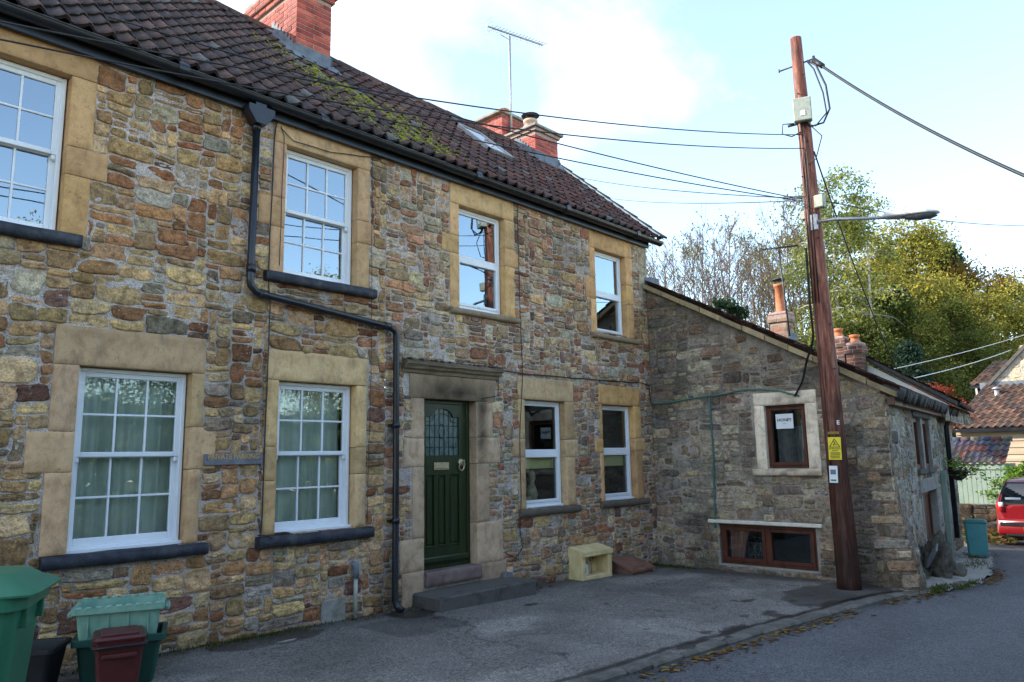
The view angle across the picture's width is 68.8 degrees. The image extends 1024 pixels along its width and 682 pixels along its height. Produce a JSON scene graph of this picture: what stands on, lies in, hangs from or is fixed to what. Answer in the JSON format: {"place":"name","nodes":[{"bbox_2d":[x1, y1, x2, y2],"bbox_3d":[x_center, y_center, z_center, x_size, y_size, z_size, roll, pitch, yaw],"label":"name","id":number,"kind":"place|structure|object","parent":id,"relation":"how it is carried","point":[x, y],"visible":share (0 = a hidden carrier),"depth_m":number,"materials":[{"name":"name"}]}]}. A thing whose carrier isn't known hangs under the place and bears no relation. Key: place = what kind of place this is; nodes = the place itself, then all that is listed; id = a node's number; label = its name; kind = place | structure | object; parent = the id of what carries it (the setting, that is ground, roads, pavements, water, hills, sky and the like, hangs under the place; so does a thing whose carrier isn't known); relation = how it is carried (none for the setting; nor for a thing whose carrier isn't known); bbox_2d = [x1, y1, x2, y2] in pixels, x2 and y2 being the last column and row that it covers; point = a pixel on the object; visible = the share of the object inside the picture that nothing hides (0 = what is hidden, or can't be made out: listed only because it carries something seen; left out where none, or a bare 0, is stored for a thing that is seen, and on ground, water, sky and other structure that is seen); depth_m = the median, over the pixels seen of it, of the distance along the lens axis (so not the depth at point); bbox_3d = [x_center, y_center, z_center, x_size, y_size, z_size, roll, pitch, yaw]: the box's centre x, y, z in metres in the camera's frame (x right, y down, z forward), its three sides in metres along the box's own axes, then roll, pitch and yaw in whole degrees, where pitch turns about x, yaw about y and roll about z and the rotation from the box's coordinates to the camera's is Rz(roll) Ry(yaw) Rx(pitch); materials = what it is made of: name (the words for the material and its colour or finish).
{"place":"outdoors","nodes":[
{"label":"outdoors","id":0,"kind":"place"},
{"bbox_2d":[57,564,904,681],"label":"forecourt","id":1,"kind":"structure","parent":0,"point":[568,630],"depth_m":7.01,"materials":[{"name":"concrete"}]},
{"bbox_2d":[0,565,60,681],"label":"wheelie bin","id":2,"kind":"object","parent":1,"relation":"on","point":[24,591],"visible":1,"depth_m":3.68,"materials":[{"name":"green plastic"}]},
{"bbox_2d":[25,637,71,681],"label":"recycling box","id":3,"kind":"object","parent":1,"relation":"on","point":[46,659],"visible":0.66,"depth_m":5.11,"materials":[{"name":"black plastic"}]},
{"bbox_2d":[70,622,167,681],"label":"recycling box","id":4,"kind":"object","parent":1,"relation":"on","point":[86,659],"visible":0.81,"depth_m":5.51,"materials":[{"name":"green plastic"}]},
{"bbox_2d":[67,592,170,640],"bbox_3d":[-2.949,2.131,5.628,0.680,0.362,0.444,3,-10,-23],"label":"recycling box","id":5,"kind":"object","parent":4,"relation":"in","point":[93,614],"visible":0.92,"depth_m":5.51,"materials":[{"name":"green plastic"}]},
{"bbox_2d":[90,625,148,681],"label":"food caddy","id":6,"kind":"object","parent":1,"relation":"on","point":[118,653],"visible":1,"depth_m":5.17,"materials":[{"name":"red plastic"}]},
{"bbox_2d":[612,554,655,574],"bbox_3d":[1.776,3.337,11.125,0.475,0.245,0.590,-9,-12,42],"label":"meter hatch","id":7,"kind":"object","parent":1,"relation":"on","point":[629,564],"visible":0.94,"depth_m":11.02,"materials":[{"name":"brown plastic"}]},
{"bbox_2d":[778,36,861,590],"bbox_3d":[4.144,-0.550,10.113,0.733,7.714,0.349,-5,-10,27],"label":"telegraph pole","id":8,"kind":"object","parent":1,"relation":"on","point":[848,573],"visible":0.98,"depth_m":9.98,"materials":[{"name":"brown wood"}]},
{"bbox_2d":[0,20,802,134],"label":"overhead wire","id":9,"kind":"object","parent":8,"relation":"attached to","point":[25,26],"visible":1,"depth_m":6.05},
{"bbox_2d":[0,38,802,148],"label":"overhead wire","id":10,"kind":"object","parent":8,"relation":"attached to","point":[352,104],"visible":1,"depth_m":6.09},
{"bbox_2d":[109,16,792,197],"bbox_3d":[0.229,-2.392,8.437,8.446,0.301,0.014,4,-10,-29],"label":"overhead wire","id":11,"kind":"object","parent":8,"relation":"attached to","point":[423,107],"visible":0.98,"depth_m":7.73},
{"bbox_2d":[326,104,793,199],"bbox_3d":[0.970,-2.254,9.239,6.416,0.312,0.014,3,-10,-22],"label":"overhead wire","id":12,"kind":"object","parent":8,"relation":"attached to","point":[547,155],"visible":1,"depth_m":8.97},
{"bbox_2d":[583,178,802,198],"bbox_3d":[2.899,-3.398,16.116,0.018,4.580,11.011,1,-9,-12],"label":"overhead wire","id":13,"kind":"object","parent":8,"relation":"attached to","point":[692,192],"visible":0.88,"depth_m":13.72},
{"bbox_2d":[794,248,813,396],"bbox_3d":[4.109,-0.240,10.549,0.118,1.991,0.839,-1,-9,0],"label":"drop cable","id":14,"kind":"object","parent":8,"relation":"attached to","point":[812,324],"visible":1,"depth_m":10.28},
{"bbox_2d":[828,437,841,459],"bbox_3d":[4.181,1.391,9.688,0.161,0.293,0.011,-6,-10,29],"label":"warning sign","id":15,"kind":"object","parent":8,"relation":"attached to","point":[834,448],"visible":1,"depth_m":9.69,"materials":[{"name":"yellow plastic"}]},
{"bbox_2d":[814,151,897,369],"bbox_3d":[5.970,-1.020,12.708,0.022,2.568,6.133,-7,-11,34],"label":"overhead wire","id":16,"kind":"object","parent":8,"relation":"attached to","point":[851,257],"visible":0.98,"depth_m":11.95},
{"bbox_2d":[810,208,939,229],"bbox_3d":[4.661,-1.632,9.718,1.572,0.374,0.250,-9,-12,42],"label":"street lamp","id":17,"kind":"object","parent":8,"relation":"attached to","point":[918,214],"visible":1,"depth_m":9.43,"materials":[{"name":"metal"}]},
{"bbox_2d":[811,58,1023,176],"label":"overhead wire","id":18,"kind":"object","parent":8,"relation":"attached to","point":[999,164],"visible":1,"depth_m":8.43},
{"bbox_2d":[217,0,1023,340],"label":"sky","id":19,"kind":"structure","parent":0,"point":[955,68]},
{"bbox_2d":[611,538,1023,681],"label":"road","id":20,"kind":"structure","parent":0,"point":[975,633],"depth_m":6.62,"materials":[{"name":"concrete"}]},
{"bbox_2d":[569,581,968,681],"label":"kerb","id":21,"kind":"structure","parent":20,"relation":"on","point":[655,662],"depth_m":6.89,"materials":[{"name":"concrete"}]},
{"bbox_2d":[959,503,996,539],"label":"retaining wall","id":22,"kind":"structure","parent":20,"relation":"on","point":[987,512],"depth_m":19.70,"materials":[{"name":"stone"}]},
{"bbox_2d":[951,383,1023,465],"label":"barn","id":23,"kind":"structure","parent":20,"relation":"on","point":[999,409],"depth_m":22.50,"materials":[{"name":"tile"}]},
{"bbox_2d":[969,344,1023,394],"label":"gable house","id":24,"kind":"structure","parent":20,"relation":"on","point":[1010,371],"depth_m":24.41,"materials":[{"name":"tile"}]},
{"bbox_2d":[995,477,1023,544],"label":"parked car","id":25,"kind":"object","parent":20,"relation":"on","point":[1009,505],"visible":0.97,"depth_m":16.17,"materials":[{"name":"red paint"}]},
{"bbox_2d":[900,539,993,593],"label":"verge","id":26,"kind":"structure","parent":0,"point":[978,572],"depth_m":11.13,"materials":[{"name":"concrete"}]},
{"bbox_2d":[59,551,1002,675],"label":"weeds","id":27,"kind":"object","parent":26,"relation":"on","point":[939,588],"visible":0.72,"depth_m":9.34,"materials":[{"name":"green plant"}]},
{"bbox_2d":[175,547,1022,681],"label":"fallen leaves","id":28,"kind":"object","parent":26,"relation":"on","point":[788,629],"visible":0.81,"depth_m":7.15,"materials":[{"name":"brown plant"}]},
{"bbox_2d":[919,529,967,578],"bbox_3d":[6.123,3.163,10.870,0.708,0.866,1.761,-9,-12,42],"label":"rock outcrop","id":29,"kind":"object","parent":26,"relation":"on","point":[944,564],"visible":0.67,"depth_m":10.54,"materials":[{"name":"grey stone"}]},
{"bbox_2d":[963,518,988,555],"bbox_3d":[8.326,3.511,13.401,0.360,0.620,0.400,-7,-11,34],"label":"garden bin","id":30,"kind":"object","parent":26,"relation":"on","point":[976,536],"visible":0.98,"depth_m":13.26,"materials":[{"name":"teal plastic"}]},
{"bbox_2d":[962,528,1023,544],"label":"leaf litter","id":31,"kind":"object","parent":26,"relation":"on","point":[993,535],"visible":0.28,"depth_m":16.32,"materials":[{"name":"brown plant"}]},
{"bbox_2d":[952,436,1015,503],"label":"shed","id":32,"kind":"structure","parent":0,"point":[994,450],"depth_m":20.01,"materials":[{"name":"ceramic"}]},
{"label":"ground","id":33,"kind":"structure","parent":0,"visible":0},
{"bbox_2d":[0,0,445,670],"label":"terraced house","id":34,"kind":"structure","parent":33,"relation":"on","point":[140,246],"depth_m":7.01,"materials":[{"name":"brown stone"}]},
{"bbox_2d":[0,27,108,248],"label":"sash window","id":35,"kind":"structure","parent":34,"relation":"in","point":[47,111],"depth_m":6.41,"materials":[{"name":"white paint"}]},
{"bbox_2d":[23,323,215,570],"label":"sash window","id":36,"kind":"structure","parent":34,"relation":"in","point":[132,402],"depth_m":6.53,"materials":[{"name":"white paint"}]},
{"bbox_2d":[203,453,261,465],"bbox_3d":[-2.626,1.114,7.053,0.037,0.107,0.570,-9,-12,42],"label":"parking sign","id":37,"kind":"object","parent":34,"relation":"attached to","point":[233,459],"visible":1,"depth_m":7.03,"materials":[{"name":"wood"}]},
{"bbox_2d":[260,122,277,537],"bbox_3d":[-2.400,-0.242,7.531,0.129,4.330,0.102,0,-9,-9],"label":"wall cable","id":38,"kind":"object","parent":34,"relation":"attached to","point":[268,337],"depth_m":7.45,"materials":[{"name":"black rubber"}]},
{"bbox_2d":[255,349,374,549],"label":"sash window","id":39,"kind":"structure","parent":34,"relation":"in","point":[316,416],"depth_m":7.92,"materials":[{"name":"white paint"}]},
{"bbox_2d":[258,121,376,298],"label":"sash window","id":40,"kind":"structure","parent":34,"relation":"in","point":[326,195],"depth_m":8.47,"materials":[{"name":"white paint"}]},
{"bbox_2d":[367,157,372,521],"bbox_3d":[-1.586,-0.092,8.395,0.017,4.140,0.045,-9,-12,42],"label":"wall cable","id":41,"kind":"object","parent":34,"relation":"attached to","point":[371,356],"depth_m":8.37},
{"bbox_2d":[330,56,666,611],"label":"terraced house","id":42,"kind":"structure","parent":33,"relation":"on","point":[454,309],"depth_m":10.26,"materials":[{"name":"brown stone"}]},
{"bbox_2d":[252,32,469,161],"bbox_3d":[-0.766,-3.099,11.442,2.109,2.176,6.999,-7,-11,35],"label":"roof moss","id":43,"kind":"object","parent":42,"relation":"on","point":[403,137],"visible":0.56,"depth_m":9.65,"materials":[{"name":"green plant"}]},
{"bbox_2d":[383,400,475,569],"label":"front door","id":44,"kind":"structure","parent":42,"relation":"in","point":[446,423],"depth_m":9.17,"materials":[{"name":"green paint"}]},
{"bbox_2d":[441,181,519,323],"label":"casement window","id":45,"kind":"structure","parent":42,"relation":"in","point":[482,285],"depth_m":10.22,"materials":[{"name":"white paint"}]},
{"bbox_2d":[481,17,545,130],"bbox_3d":[0.096,-5.171,15.306,0.340,2.659,1.717,-9,-12,42],"label":"tv aerial","id":46,"kind":"object","parent":42,"relation":"attached to","point":[509,46],"visible":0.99,"depth_m":15.20,"materials":[{"name":"metal"}]},
{"bbox_2d":[505,204,522,558],"bbox_3d":[0.005,0.429,10.029,0.022,4.825,0.407,-9,-12,42],"label":"wall cable","id":47,"kind":"object","parent":42,"relation":"attached to","point":[522,377],"depth_m":10.17,"materials":[{"name":"black rubber"}]},
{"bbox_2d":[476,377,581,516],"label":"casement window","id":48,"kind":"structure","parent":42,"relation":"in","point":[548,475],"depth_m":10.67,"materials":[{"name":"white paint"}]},
{"bbox_2d":[504,370,650,401],"bbox_3d":[1.064,0.686,11.125,0.018,0.328,3.647,-9,-12,42],"label":"wall cable","id":49,"kind":"object","parent":42,"relation":"attached to","point":[580,378],"depth_m":11.06,"materials":[{"name":"black rubber"}]},
{"bbox_2d":[568,542,612,580],"bbox_3d":[1.114,3.134,10.610,0.290,0.470,0.710,-9,-12,42],"label":"meter cupboard","id":50,"kind":"object","parent":42,"relation":"attached to","point":[581,568],"visible":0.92,"depth_m":10.53,"materials":[{"name":"beige plastic"}]},
{"bbox_2d":[585,229,640,344],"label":"casement window","id":51,"kind":"structure","parent":42,"relation":"in","point":[610,262],"depth_m":12.31,"materials":[{"name":"white paint"}]},
{"bbox_2d":[595,385,649,507],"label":"casement window","id":52,"kind":"structure","parent":42,"relation":"in","point":[620,448],"depth_m":11.97,"materials":[{"name":"white paint"}]},
{"bbox_2d":[645,237,699,292],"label":"bare tree","id":53,"kind":"object","parent":33,"relation":"on","point":[664,272],"visible":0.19,"depth_m":38.86,"materials":[{"name":"brown plant"}]},
{"bbox_2d":[649,234,710,299],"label":"bare tree","id":54,"kind":"object","parent":33,"relation":"on","point":[684,254],"visible":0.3,"depth_m":46.20,"materials":[{"name":"brown plant"}]},
{"bbox_2d":[649,239,711,303],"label":"bare tree","id":55,"kind":"object","parent":33,"relation":"on","point":[658,276],"visible":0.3,"depth_m":46.45,"materials":[{"name":"brown plant"}]},
{"bbox_2d":[656,218,728,302],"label":"bare tree","id":56,"kind":"object","parent":33,"relation":"on","point":[692,258],"visible":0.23,"depth_m":53.64,"materials":[{"name":"brown plant"}]},
{"bbox_2d":[659,219,739,305],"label":"bare tree","id":57,"kind":"object","parent":33,"relation":"on","point":[701,260],"visible":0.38,"depth_m":45.29,"materials":[{"name":"brown plant"}]},
{"bbox_2d":[674,220,751,314],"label":"bare tree","id":58,"kind":"object","parent":33,"relation":"on","point":[713,239],"visible":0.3,"depth_m":53.27,"materials":[{"name":"brown plant"}]},
{"bbox_2d":[681,242,746,306],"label":"bare tree","id":59,"kind":"object","parent":33,"relation":"on","point":[705,260],"visible":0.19,"depth_m":47.46,"materials":[{"name":"brown plant"}]},
{"bbox_2d":[686,237,767,324],"bbox_3d":[11.134,1.425,38.176,4.437,14.360,4.090,-9,-12,42],"label":"bare tree","id":60,"kind":"object","parent":33,"relation":"on","point":[722,270],"visible":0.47,"depth_m":39.07,"materials":[{"name":"brown plant"}]},
{"bbox_2d":[688,204,772,322],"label":"bare tree","id":61,"kind":"object","parent":33,"relation":"on","point":[729,238],"visible":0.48,"depth_m":44.48,"materials":[{"name":"brown plant"}]},
{"bbox_2d":[709,295,751,319],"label":"conifer","id":62,"kind":"object","parent":33,"relation":"on","point":[733,307],"visible":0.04,"depth_m":34.63,"materials":[{"name":"green plant"}]},
{"bbox_2d":[699,228,787,329],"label":"bare tree","id":63,"kind":"object","parent":33,"relation":"on","point":[743,238],"visible":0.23,"depth_m":51.50,"materials":[{"name":"brown plant"}]},
{"bbox_2d":[711,228,791,325],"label":"bare tree","id":64,"kind":"object","parent":33,"relation":"on","point":[750,275],"visible":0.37,"depth_m":43.03,"materials":[{"name":"brown plant"}]},
{"bbox_2d":[718,257,792,328],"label":"bare tree","id":65,"kind":"object","parent":33,"relation":"on","point":[753,264],"visible":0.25,"depth_m":45.17,"materials":[{"name":"brown plant"}]},
{"bbox_2d":[737,236,805,326],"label":"bare tree","id":66,"kind":"object","parent":33,"relation":"on","point":[763,276],"visible":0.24,"depth_m":42.56,"materials":[{"name":"brown plant"}]},
{"bbox_2d":[737,209,811,328],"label":"bare tree","id":67,"kind":"object","parent":33,"relation":"on","point":[775,258],"visible":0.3,"depth_m":49.66,"materials":[{"name":"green plant"}]},
{"bbox_2d":[741,189,841,348],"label":"bare tree","id":68,"kind":"object","parent":33,"relation":"on","point":[795,243],"visible":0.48,"depth_m":41.26,"materials":[{"name":"brown plant"}]},
{"bbox_2d":[754,229,829,348],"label":"bare tree","id":69,"kind":"object","parent":33,"relation":"on","point":[784,280],"visible":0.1,"depth_m":44.38,"materials":[{"name":"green plant"}]},
{"bbox_2d":[748,201,837,330],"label":"bare tree","id":70,"kind":"object","parent":33,"relation":"on","point":[790,227],"visible":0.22,"depth_m":48.50,"materials":[{"name":"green plant"}]},
{"bbox_2d":[643,277,963,589],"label":"cottage","id":71,"kind":"structure","parent":33,"relation":"on","point":[772,507],"depth_m":11.32,"materials":[{"name":"stone"}]},
{"bbox_2d":[708,397,715,527],"bbox_3d":[3.103,1.868,11.578,0.059,2.003,0.048,-9,-12,42],"label":"wall cable","id":72,"kind":"object","parent":71,"relation":"attached to","point":[713,462],"depth_m":11.56,"materials":[{"name":"green plastic"}]},
{"bbox_2d":[652,389,798,404],"bbox_3d":[3.229,0.862,11.605,2.475,0.172,0.047,-9,-12,42],"label":"wall cable","id":73,"kind":"object","parent":71,"relation":"attached to","point":[723,394],"depth_m":11.57,"materials":[{"name":"green plastic"}]},
{"bbox_2d":[708,519,823,573],"bbox_3d":[4.153,3.074,11.377,1.970,0.855,1.410,-9,-12,42],"label":"wooden window","id":74,"kind":"structure","parent":71,"relation":"in","point":[795,547],"depth_m":11.29,"materials":[{"name":"brown wood"}]},
{"bbox_2d":[756,243,799,335],"bbox_3d":[5.627,-1.118,15.646,0.856,2.061,0.340,-9,-12,42],"label":"tv aerial","id":75,"kind":"object","parent":71,"relation":"attached to","point":[773,248],"visible":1,"depth_m":15.67,"materials":[{"name":"metal"}]},
{"bbox_2d":[775,413,793,428],"bbox_3d":[3.998,1.178,10.976,0.260,0.215,0.007,-9,-12,42],"label":"paper notice","id":76,"kind":"object","parent":71,"relation":"attached to","point":[784,421],"visible":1,"depth_m":10.97,"materials":[{"name":"white paper"}]},
{"bbox_2d":[753,389,822,475],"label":"wooden window","id":77,"kind":"structure","parent":71,"relation":"in","point":[796,450],"depth_m":10.97,"materials":[{"name":"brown wood"}]},
{"bbox_2d":[912,416,928,475],"bbox_3d":[6.355,1.628,11.883,0.290,0.990,0.960,-7,-11,35],"label":"side window","id":78,"kind":"structure","parent":71,"relation":"in","point":[916,421],"depth_m":12.12,"materials":[{"name":"brown wood"}]},
{"bbox_2d":[923,491,933,540],"bbox_3d":[6.713,3.109,12.209,0.100,1.310,1.600,-7,-11,35],"label":"cellar door","id":79,"kind":"structure","parent":71,"relation":"in","point":[926,496],"depth_m":12.63,"materials":[{"name":"brown wood"}]},
{"bbox_2d":[921,418,936,472],"bbox_3d":[6.921,1.737,12.651,0.290,0.990,0.960,-7,-11,35],"label":"side window","id":80,"kind":"structure","parent":71,"relation":"in","point":[928,453],"depth_m":12.90,"materials":[{"name":"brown wood"}]},
{"bbox_2d":[944,452,1005,481],"bbox_3d":[8.382,2.331,13.809,1.241,0.549,0.971,-9,-12,42],"label":"hanging basket","id":81,"kind":"object","parent":71,"relation":"attached to","point":[958,473],"visible":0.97,"depth_m":13.74,"materials":[{"name":"green plastic"}]},
{"bbox_2d":[778,214,845,348],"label":"birch tree","id":82,"kind":"object","parent":33,"relation":"on","point":[801,233],"visible":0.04,"depth_m":54.46,"materials":[{"name":"green plant"}]},
{"bbox_2d":[764,163,890,358],"bbox_3d":[16.446,-0.350,38.962,6.268,18.163,5.955,-4,-9,18],"label":"birch tree","id":83,"kind":"object","parent":33,"relation":"on","point":[846,270],"visible":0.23,"depth_m":39.38,"materials":[{"name":"green plant"}]},
{"bbox_2d":[766,193,888,366],"bbox_3d":[15.815,0.302,37.753,5.891,16.436,5.669,-3,-9,12],"label":"birch tree","id":84,"kind":"object","parent":33,"relation":"on","point":[801,272],"visible":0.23,"depth_m":38.18,"materials":[{"name":"green plant"}]},
{"bbox_2d":[816,315,871,351],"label":"leafy tree","id":85,"kind":"object","parent":33,"relation":"on","point":[847,330],"visible":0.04,"depth_m":36.43,"materials":[{"name":"green plant"}]},
{"bbox_2d":[795,166,916,371],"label":"birch tree","id":86,"kind":"object","parent":33,"relation":"on","point":[854,200],"visible":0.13,"depth_m":41.83,"materials":[{"name":"green plant"}]},
{"bbox_2d":[807,193,923,365],"bbox_3d":[17.766,0.452,37.743,5.577,16.161,5.299,-3,-9,12],"label":"birch tree","id":87,"kind":"object","parent":33,"relation":"on","point":[889,253],"visible":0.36,"depth_m":38.23,"materials":[{"name":"green plant"}]},
{"bbox_2d":[849,315,935,375],"bbox_3d":[17.805,3.385,36.216,5.522,9.824,5.574,4,-10,-30],"label":"leafy tree","id":88,"kind":"object","parent":33,"relation":"on","point":[876,349],"visible":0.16,"depth_m":36.11,"materials":[{"name":"green plant"}]},
{"bbox_2d":[834,328,974,425],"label":"white cottage","id":89,"kind":"structure","parent":33,"relation":"on","point":[853,350],"depth_m":14.63,"materials":[{"name":"stone"}]},
{"bbox_2d":[873,282,936,366],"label":"leafy tree","id":90,"kind":"object","parent":33,"relation":"on","point":[888,298],"visible":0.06,"depth_m":41.86,"materials":[{"name":"green plant"}]},
{"bbox_2d":[840,235,974,377],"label":"yellow tree","id":91,"kind":"object","parent":33,"relation":"on","point":[911,291],"visible":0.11,"depth_m":45.98,"materials":[{"name":"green plant"}]},
{"bbox_2d":[832,207,987,311],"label":"yellow tree","id":92,"kind":"object","parent":33,"relation":"on","point":[914,238],"visible":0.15,"depth_m":53.02,"materials":[{"name":"green plant"}]},
{"bbox_2d":[890,337,940,386],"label":"conifer","id":93,"kind":"object","parent":33,"relation":"on","point":[907,352],"visible":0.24,"depth_m":34.32,"materials":[{"name":"green plant"}]},
{"bbox_2d":[868,290,980,402],"bbox_3d":[20.645,3.036,38.298,6.389,11.261,6.330,0,-9,-7],"label":"leafy tree","id":94,"kind":"object","parent":33,"relation":"on","point":[911,317],"visible":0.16,"depth_m":38.45,"materials":[{"name":"green plant"}]},
{"bbox_2d":[855,216,1007,362],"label":"yellow tree","id":95,"kind":"object","parent":33,"relation":"on","point":[938,245],"visible":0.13,"depth_m":52.22,"materials":[{"name":"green plant"}]},
{"bbox_2d":[893,313,978,436],"bbox_3d":[20.839,3.459,36.287,5.188,9.717,6.109,0,-9,-8],"label":"leafy tree","id":96,"kind":"object","parent":33,"relation":"on","point":[932,338],"visible":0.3,"depth_m":36.05,"materials":[{"name":"green plant"}]},
{"bbox_2d":[920,241,972,362],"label":"autumn tree","id":97,"kind":"object","parent":33,"relation":"on","point":[961,255],"visible":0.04,"depth_m":54.93,"materials":[{"name":"green plant"}]},
{"bbox_2d":[895,266,1019,376],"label":"yellow tree","id":98,"kind":"object","parent":33,"relation":"on","point":[949,287],"visible":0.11,"depth_m":46.12,"materials":[{"name":"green plant"}]},
{"bbox_2d":[926,252,1012,382],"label":"autumn tree","id":99,"kind":"object","parent":33,"relation":"on","point":[962,269],"visible":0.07,"depth_m":51.31,"materials":[{"name":"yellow plant"}]},
{"bbox_2d":[927,297,1018,390],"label":"leafy tree","id":100,"kind":"object","parent":33,"relation":"on","point":[955,309],"visible":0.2,"depth_m":42.43,"materials":[{"name":"green plant"}]},
{"bbox_2d":[949,326,1011,399],"bbox_3d":[24.062,3.936,38.269,5.096,9.505,5.979,-9,-12,42],"label":"leafy tree","id":101,"kind":"object","parent":33,"relation":"on","point":[972,340],"visible":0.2,"depth_m":38.35,"materials":[{"name":"green plant"}]},
{"bbox_2d":[946,286,1023,380],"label":"yellow tree","id":102,"kind":"object","parent":33,"relation":"on","point":[1006,310],"visible":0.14,"depth_m":44.62,"materials":[{"name":"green plant"}]},
{"bbox_2d":[963,273,1023,349],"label":"yellow tree","id":103,"kind":"object","parent":33,"relation":"on","point":[1019,296],"visible":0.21,"depth_m":47.38,"materials":[{"name":"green plant"}]},
{"bbox_2d":[970,263,1023,355],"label":"autumn tree","id":104,"kind":"object","parent":33,"relation":"on","point":[998,275],"visible":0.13,"depth_m":49.12,"materials":[{"name":"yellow plant"}]},
{"bbox_2d":[975,461,1023,502],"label":"garden shrub","id":105,"kind":"object","parent":33,"relation":"on","point":[1016,471],"visible":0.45,"depth_m":18.67,"materials":[{"name":"green plant"}]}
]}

